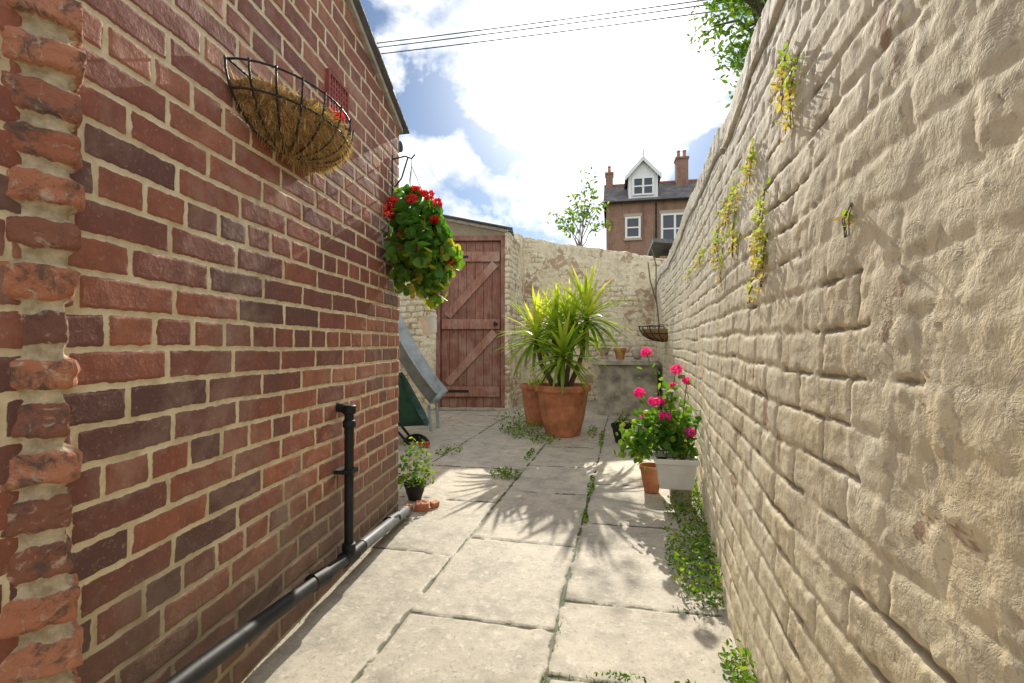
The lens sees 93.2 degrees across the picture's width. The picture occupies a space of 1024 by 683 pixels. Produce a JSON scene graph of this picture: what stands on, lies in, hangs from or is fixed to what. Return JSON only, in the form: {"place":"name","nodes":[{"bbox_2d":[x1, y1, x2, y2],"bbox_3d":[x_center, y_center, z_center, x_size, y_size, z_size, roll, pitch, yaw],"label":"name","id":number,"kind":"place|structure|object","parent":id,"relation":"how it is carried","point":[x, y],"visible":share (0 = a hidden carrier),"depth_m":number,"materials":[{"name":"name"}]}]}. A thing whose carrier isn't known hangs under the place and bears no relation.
{"place":"outdoors","nodes":[
{"label":"outdoors","id":0,"kind":"place"},
{"bbox_2d":[241,401,745,682],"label":"flagstone paving","id":1,"kind":"structure","parent":0,"point":[492,602],"depth_m":1.82,"materials":[{"name":"beige stone"}]},
{"bbox_2d":[0,0,86,682],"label":"weathered brick pier","id":2,"kind":"structure","parent":1,"relation":"on","point":[42,46],"depth_m":0.77,"materials":[{"name":"red brick"}]},
{"bbox_2d":[0,0,399,682],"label":"walls","id":3,"kind":"structure","parent":1,"relation":"on","point":[232,310],"depth_m":1.17,"materials":[{"name":"red brick"}]},
{"bbox_2d":[163,402,411,682],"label":"drain pipe","id":4,"kind":"object","parent":3,"relation":"attached to","point":[201,666],"visible":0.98,"depth_m":1.59,"materials":[{"name":"black plastic"}]},
{"bbox_2d":[223,55,356,177],"bbox_3d":[-0.619,-0.660,1.471,0.242,0.255,0.559,0,0,12],"label":"wall basket","id":5,"kind":"object","parent":3,"relation":"attached to","point":[301,132],"depth_m":1.36,"materials":[{"name":"black metal"}]},
{"bbox_2d":[325,68,348,129],"bbox_3d":[-0.665,-0.917,1.840,0.022,0.150,0.170,0,0,5],"label":"air brick vent","id":6,"kind":"object","parent":3,"relation":"attached to","point":[336,90],"visible":0.73,"depth_m":1.81,"materials":[{"name":"ceramic"}]},
{"bbox_2d":[353,0,377,49],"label":"slate course","id":7,"kind":"object","parent":3,"relation":"on","point":[365,23],"visible":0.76,"depth_m":2.04,"materials":[{"name":"grey stone"}]},
{"bbox_2d":[345,0,402,133],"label":"roof edge","id":8,"kind":"object","parent":3,"relation":"on","point":[365,41],"visible":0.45,"depth_m":2.19,"materials":[{"name":"wood"}]},
{"bbox_2d":[372,47,392,89],"bbox_3d":[-2.077,-1.264,2.557,3.071,0.085,0.200,0,0,12],"label":"slate course","id":9,"kind":"object","parent":3,"relation":"on","point":[382,67],"visible":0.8,"depth_m":2.24,"materials":[{"name":"grey stone"}]},
{"bbox_2d":[388,89,405,123],"bbox_3d":[-2.060,-1.189,2.755,3.067,0.087,0.200,0,0,12],"label":"slate course","id":10,"kind":"object","parent":3,"relation":"on","point":[396,105],"visible":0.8,"depth_m":2.44,"materials":[{"name":"grey stone"}]},
{"bbox_2d":[399,123,409,134],"bbox_3d":[-2.047,-1.137,2.888,3.053,0.035,0.070,0,0,12],"label":"slate course","id":11,"kind":"object","parent":3,"relation":"on","point":[405,129],"visible":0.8,"depth_m":2.59,"materials":[{"name":"grey stone"}]},
{"bbox_2d":[383,154,465,309],"bbox_3d":[-0.432,-0.550,2.419,0.394,0.785,0.455,0,0,12],"label":"hanging geranium basket","id":12,"kind":"object","parent":3,"relation":"attached to","point":[427,260],"visible":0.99,"depth_m":2.34,"materials":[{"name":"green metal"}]},
{"bbox_2d":[419,306,437,334],"bbox_3d":[-0.450,-0.215,2.668,0.105,0.354,0.289,0,0,-18],"label":"white hanging pot","id":13,"kind":"object","parent":12,"relation":"hanging from","point":[429,324],"visible":0.86,"depth_m":2.72,"materials":[{"name":"plastic"}]},
{"bbox_2d":[398,372,429,445],"bbox_3d":[-1.047,0.625,4.461,0.604,1.027,0.558,0,0,-6],"label":"green wheelbarrow","id":14,"kind":"object","parent":1,"relation":"on","point":[411,411],"visible":0.38,"depth_m":4.35,"materials":[{"name":"plastic"}]},
{"bbox_2d":[398,230,435,409],"bbox_3d":[-1.695,-0.496,6.911,1.307,2.991,0.255,0,0,6],"label":"wall left of door","id":15,"kind":"structure","parent":1,"relation":"on","point":[411,311],"depth_m":6.76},
{"bbox_2d":[398,436,437,500],"bbox_3d":[-0.566,0.738,2.831,0.265,0.365,0.212,0,0,12],"label":"potted herb","id":16,"kind":"object","parent":1,"relation":"on","point":[414,486],"visible":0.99,"depth_m":2.80,"materials":[{"name":"green plant"}]},
{"bbox_2d":[398,314,447,430],"bbox_3d":[-1.116,0.176,5.234,0.782,1.524,0.361,0,0,12],"label":"garden slide","id":17,"kind":"object","parent":1,"relation":"on","point":[431,387],"visible":0.58,"depth_m":5.27,"materials":[{"name":"grey plastic"}]},
{"bbox_2d":[406,499,439,511],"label":"broken bricks","id":18,"kind":"object","parent":1,"relation":"on","point":[421,505],"visible":0.88,"depth_m":2.63,"materials":[{"name":"brick"}]},
{"bbox_2d":[434,407,505,410],"bbox_3d":[-0.576,0.933,6.733,0.998,0.030,0.200,0,0,2],"label":"threshold","id":19,"kind":"object","parent":1,"relation":"on","point":[473,408],"visible":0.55,"depth_m":6.64,"materials":[{"name":"stone"}]},
{"bbox_2d":[244,409,720,682],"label":"weeds","id":20,"kind":"object","parent":1,"relation":"on","point":[584,514],"visible":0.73,"depth_m":3.95,"materials":[{"name":"green plant"}]},
{"bbox_2d":[520,372,556,425],"bbox_3d":[0.282,0.632,5.484,0.395,0.615,0.422,0,0,-17],"label":"terracotta pot","id":21,"kind":"object","parent":1,"relation":"on","point":[531,404],"visible":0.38,"depth_m":5.34,"materials":[{"name":"ceramic"}]},
{"bbox_2d":[491,258,635,436],"bbox_3d":[0.513,0.042,4.859,1.481,1.785,1.175,0,0,12],"label":"potted yucca","id":22,"kind":"object","parent":1,"relation":"on","point":[563,401],"visible":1,"depth_m":4.76,"materials":[{"name":"plant"}]},
{"bbox_2d":[505,230,665,409],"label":"wall right of door","id":23,"kind":"structure","parent":1,"relation":"on","point":[538,264],"depth_m":7.75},
{"bbox_2d":[436,235,504,407],"bbox_3d":[-0.575,-0.262,6.765,0.958,2.420,0.112,0,0,2],"label":"frame","id":24,"kind":"object","parent":23,"relation":"attached to","point":[488,238],"visible":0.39,"depth_m":6.70,"materials":[{"name":"brown wood"}]},
{"bbox_2d":[448,256,468,391],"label":"strap hinges","id":25,"kind":"object","parent":24,"relation":"attached to","point":[459,390],"visible":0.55,"depth_m":6.73,"materials":[{"name":"black metal"}]},
{"bbox_2d":[441,242,500,406],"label":"planks","id":26,"kind":"object","parent":24,"relation":"attached to","point":[458,346],"visible":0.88,"depth_m":6.77,"materials":[{"name":"brown wood"}]},
{"bbox_2d":[441,251,499,396],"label":"ledges","id":27,"kind":"object","parent":26,"relation":"attached to","point":[493,256],"visible":0.72,"depth_m":6.73,"materials":[{"name":"brown wood"}]},
{"bbox_2d":[444,262,497,318],"bbox_3d":[-0.571,-0.717,6.756,0.746,0.802,0.031,0,0,2],"label":"brace","id":28,"kind":"object","parent":26,"relation":"attached to","point":[471,289],"visible":1,"depth_m":6.74,"materials":[{"name":"brown wood"}]},
{"bbox_2d":[445,330,497,385],"bbox_3d":[-0.571,0.228,6.749,0.746,0.792,0.031,0,0,2],"label":"brace","id":29,"kind":"object","parent":26,"relation":"attached to","point":[470,358],"visible":1,"depth_m":6.73,"materials":[{"name":"brown wood"}]},
{"bbox_2d":[446,221,504,235],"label":"lintel wall","id":30,"kind":"structure","parent":23,"relation":"attached to","point":[457,229],"depth_m":6.73,"materials":[{"name":"beige paint"}]},
{"bbox_2d":[444,217,506,231],"bbox_3d":[-1.250,-1.766,6.825,2.368,0.511,0.190,0,0,2],"label":"wall plate","id":31,"kind":"object","parent":30,"relation":"on","point":[476,225],"depth_m":6.70,"materials":[{"name":"wood"}]},
{"bbox_2d":[442,214,513,235],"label":"slates","id":32,"kind":"object","parent":23,"relation":"on","point":[510,229],"visible":0.21,"depth_m":6.64,"materials":[{"name":"grey stone"}]},
{"bbox_2d":[547,167,612,245],"bbox_3d":[1.142,-2.170,8.024,1.137,1.365,0.438,0,0,12],"label":"buddleia shrub","id":33,"kind":"object","parent":23,"relation":"on","point":[583,213],"visible":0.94,"depth_m":7.98,"materials":[{"name":"green plant"}]},
{"bbox_2d":[611,410,631,442],"bbox_3d":[1.021,0.782,4.481,0.208,0.300,0.208,0,0,12],"label":"dark plant pot","id":34,"kind":"object","parent":1,"relation":"on","point":[615,426],"visible":0.55,"depth_m":4.44,"materials":[{"name":"black plastic"}]},
{"bbox_2d":[594,357,658,416],"bbox_3d":[1.603,0.604,6.884,0.805,0.730,1.600,0,0,12],"label":"concrete planter","id":35,"kind":"object","parent":1,"relation":"on","point":[619,382],"visible":0.78,"depth_m":6.15,"materials":[{"name":"grey concrete"}]},
{"bbox_2d":[600,347,641,359],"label":"garden ornaments","id":36,"kind":"object","parent":35,"relation":"on","point":[636,354],"visible":0.83,"depth_m":6.26,"materials":[{"name":"ceramic"}]},
{"bbox_2d":[639,462,659,492],"bbox_3d":[0.859,0.841,2.982,0.146,0.160,0.146,0,0,12],"label":"terracotta pot","id":37,"kind":"object","parent":1,"relation":"on","point":[650,480],"visible":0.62,"depth_m":2.94,"materials":[{"name":"ceramic"}]},
{"bbox_2d":[614,347,701,504],"bbox_3d":[0.856,0.475,2.821,0.517,0.890,0.380,0,0,12],"label":"pink geranium planter","id":38,"kind":"object","parent":1,"relation":"on","point":[677,463],"visible":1,"depth_m":2.72,"materials":[{"name":"white plastic"}]},
{"bbox_2d":[663,477,758,682],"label":"creeping weeds","id":39,"kind":"object","parent":1,"relation":"on","point":[744,652],"visible":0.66,"depth_m":1.87,"materials":[{"name":"green plant"}]},
{"bbox_2d":[653,0,1023,682],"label":"painted brick garden wall","id":40,"kind":"structure","parent":1,"relation":"on","point":[855,398],"depth_m":0.70,"materials":[{"name":"beige brick"}]},
{"bbox_2d":[639,324,667,341],"bbox_3d":[1.607,-0.090,5.540,0.309,0.190,0.450,0,0,12],"label":"wire wall basket","id":41,"kind":"object","parent":40,"relation":"attached to","point":[658,335],"visible":0.97,"depth_m":5.42,"materials":[{"name":"black metal"}]},
{"bbox_2d":[648,248,659,328],"bbox_3d":[1.756,-0.634,6.021,0.102,1.157,0.517,0,0,8],"label":"dead vine","id":42,"kind":"object","parent":40,"relation":"attached to","point":[655,295],"visible":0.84,"depth_m":5.95,"materials":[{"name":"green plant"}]},
{"bbox_2d":[646,238,674,258],"bbox_3d":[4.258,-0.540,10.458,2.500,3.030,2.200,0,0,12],"label":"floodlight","id":43,"kind":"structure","parent":40,"relation":"attached to","point":[660,247],"depth_m":10.03,"materials":[{"name":"metal"}]},
{"bbox_2d":[683,42,853,303],"bbox_3d":[0.926,-0.404,2.267,0.069,0.608,3.139,0,0,15],"label":"wall creeper","id":44,"kind":"object","parent":40,"relation":"attached to","point":[789,84],"depth_m":1.29,"materials":[{"name":"green plant"}]},
{"bbox_2d":[360,0,763,249],"label":"sky","id":45,"kind":"structure","parent":0,"point":[501,131],"materials":[{"name":"white"}]},
{"bbox_2d":[376,0,749,53],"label":"overhead wires","id":46,"kind":"object","parent":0,"point":[547,26],"visible":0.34,"depth_m":20.18,"materials":[{"name":"black rubber"}]},
{"label":"ground","id":47,"kind":"structure","parent":0,"visible":0},
{"bbox_2d":[606,199,688,255],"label":"front wall","id":48,"kind":"structure","parent":47,"relation":"on","point":[615,237],"depth_m":33.97,"materials":[{"name":"brown brick"}]},
{"bbox_2d":[624,213,641,240],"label":"sill and lintel","id":49,"kind":"structure","parent":48,"relation":"attached to","point":[632,215],"depth_m":33.98,"materials":[{"name":"stone"}]},
{"bbox_2d":[625,216,640,237],"bbox_3d":[8.488,-8.007,33.992,1.070,1.500,0.059,0,0,12],"label":"window frame","id":50,"kind":"object","parent":49,"relation":"attached to","point":[638,226],"visible":1,"depth_m":33.94,"materials":[{"name":"white paint"}]},
{"bbox_2d":[627,218,638,236],"bbox_3d":[8.499,-8.007,34.046,0.950,1.500,0.050,0,0,12],"label":"glass","id":51,"kind":"object","parent":50,"relation":"attached to","point":[632,223],"visible":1,"depth_m":34.02,"materials":[{"name":"grey glass"}]},
{"bbox_2d":[603,181,696,227],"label":"roof","id":52,"kind":"structure","parent":48,"relation":"on","point":[665,190],"depth_m":35.15,"materials":[{"name":"tile"}]},
{"bbox_2d":[605,172,613,187],"bbox_3d":[7.612,-11.955,37.827,0.670,2.250,1.020,0,0,12],"label":"chimney stack","id":53,"kind":"object","parent":52,"relation":"on","point":[609,176],"visible":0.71,"depth_m":37.39,"materials":[{"name":"orange brick"}]},
{"bbox_2d":[627,160,657,198],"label":"dormer walls","id":54,"kind":"structure","parent":52,"relation":"on","point":[643,168],"depth_m":34.16,"materials":[{"name":"white paint"}]},
{"bbox_2d":[624,156,642,188],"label":"dormer roof","id":55,"kind":"structure","parent":54,"relation":"on","point":[626,183],"depth_m":35.79,"materials":[{"name":"grey stone"}]},
{"bbox_2d":[625,157,642,179],"bbox_3d":[8.585,-12.182,34.022,1.250,1.650,0.040,0,0,12],"label":"bargeboard","id":56,"kind":"object","parent":54,"relation":"attached to","point":[634,168],"visible":1,"depth_m":34.00,"materials":[{"name":"white paint"}]},
{"bbox_2d":[632,176,653,195],"bbox_3d":[9.237,-10.956,34.082,1.520,1.300,0.059,0,0,12],"label":"window frame","id":57,"kind":"object","parent":54,"relation":"attached to","point":[642,186],"visible":1,"depth_m":34.06,"materials":[{"name":"white paint"}]},
{"bbox_2d":[634,178,651,195],"bbox_3d":[9.248,-10.956,34.136,1.400,1.300,0.050,0,0,12],"label":"glass","id":58,"kind":"object","parent":57,"relation":"attached to","point":[647,189],"visible":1,"depth_m":34.11,"materials":[{"name":"grey glass"}]},
{"bbox_2d":[643,157,661,177],"bbox_3d":[9.809,-12.184,33.769,1.250,1.650,0.040,0,0,12],"label":"bargeboard","id":59,"kind":"object","parent":54,"relation":"attached to","point":[656,170],"visible":1,"depth_m":33.74,"materials":[{"name":"white paint"}]},
{"bbox_2d":[603,197,688,203],"bbox_3d":[10.059,-9.781,33.358,7.400,0.080,0.110,0,0,12],"label":"gutter","id":60,"kind":"object","parent":52,"relation":"attached to","point":[647,200],"visible":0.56,"depth_m":33.44,"materials":[{"name":"black plastic"}]},
{"bbox_2d":[604,179,696,186],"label":"ridge tiles","id":61,"kind":"object","parent":52,"relation":"on","point":[671,181],"visible":0.42,"depth_m":36.89,"materials":[{"name":"tile"}]},
{"bbox_2d":[674,156,688,185],"bbox_3d":[12.700,-12.416,36.266,0.970,2.550,1.020,0,0,12],"label":"chimney stack","id":62,"kind":"object","parent":52,"relation":"on","point":[681,169],"visible":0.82,"depth_m":35.83,"materials":[{"name":"orange brick"}]},
{"bbox_2d":[655,202,656,237],"bbox_3d":[10.019,-4.260,33.617,0.100,10.800,0.095,0,0,12],"label":"downpipe","id":63,"kind":"object","parent":48,"relation":"attached to","point":[656,220],"visible":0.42,"depth_m":33.61,"materials":[{"name":"black plastic"}]},
{"bbox_2d":[659,209,684,213],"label":"sill and lintel","id":64,"kind":"structure","parent":48,"relation":"attached to","point":[671,211],"depth_m":33.47,"materials":[{"name":"stone"}]},
{"bbox_2d":[661,213,682,238],"bbox_3d":[11.249,-7.811,33.418,1.870,2.100,0.059,0,0,12],"label":"window frame","id":65,"kind":"object","parent":64,"relation":"attached to","point":[675,227],"visible":0.43,"depth_m":33.44,"materials":[{"name":"white paint"}]},
{"bbox_2d":[663,215,682,238],"bbox_3d":[11.260,-7.811,33.473,1.750,2.100,0.050,0,0,12],"label":"glass","id":66,"kind":"object","parent":65,"relation":"attached to","point":[668,221],"visible":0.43,"depth_m":33.51,"materials":[{"name":"grey glass"}]},
{"bbox_2d":[679,0,766,107],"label":"broadleaf tree","id":67,"kind":"object","parent":47,"relation":"on","point":[755,10],"visible":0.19,"depth_m":8.75,"materials":[{"name":"green plant"}]},
{"bbox_3d":[-2.695,-0.253,5.002,0.254,2.477,3.900,0,0,12],"label":"side wall","id":68,"kind":"object","parent":47,"relation":"on","visible":0},
{"bbox_2d":[399,141,402,152],"bbox_3d":[-2.111,-1.064,2.957,3.070,0.057,0.060,0,0,12],"label":"gutter","id":69,"kind":"object","parent":68,"relation":"attached to","point":[400,146],"visible":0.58,"depth_m":2.64,"materials":[{"name":"black plastic"}]}
]}

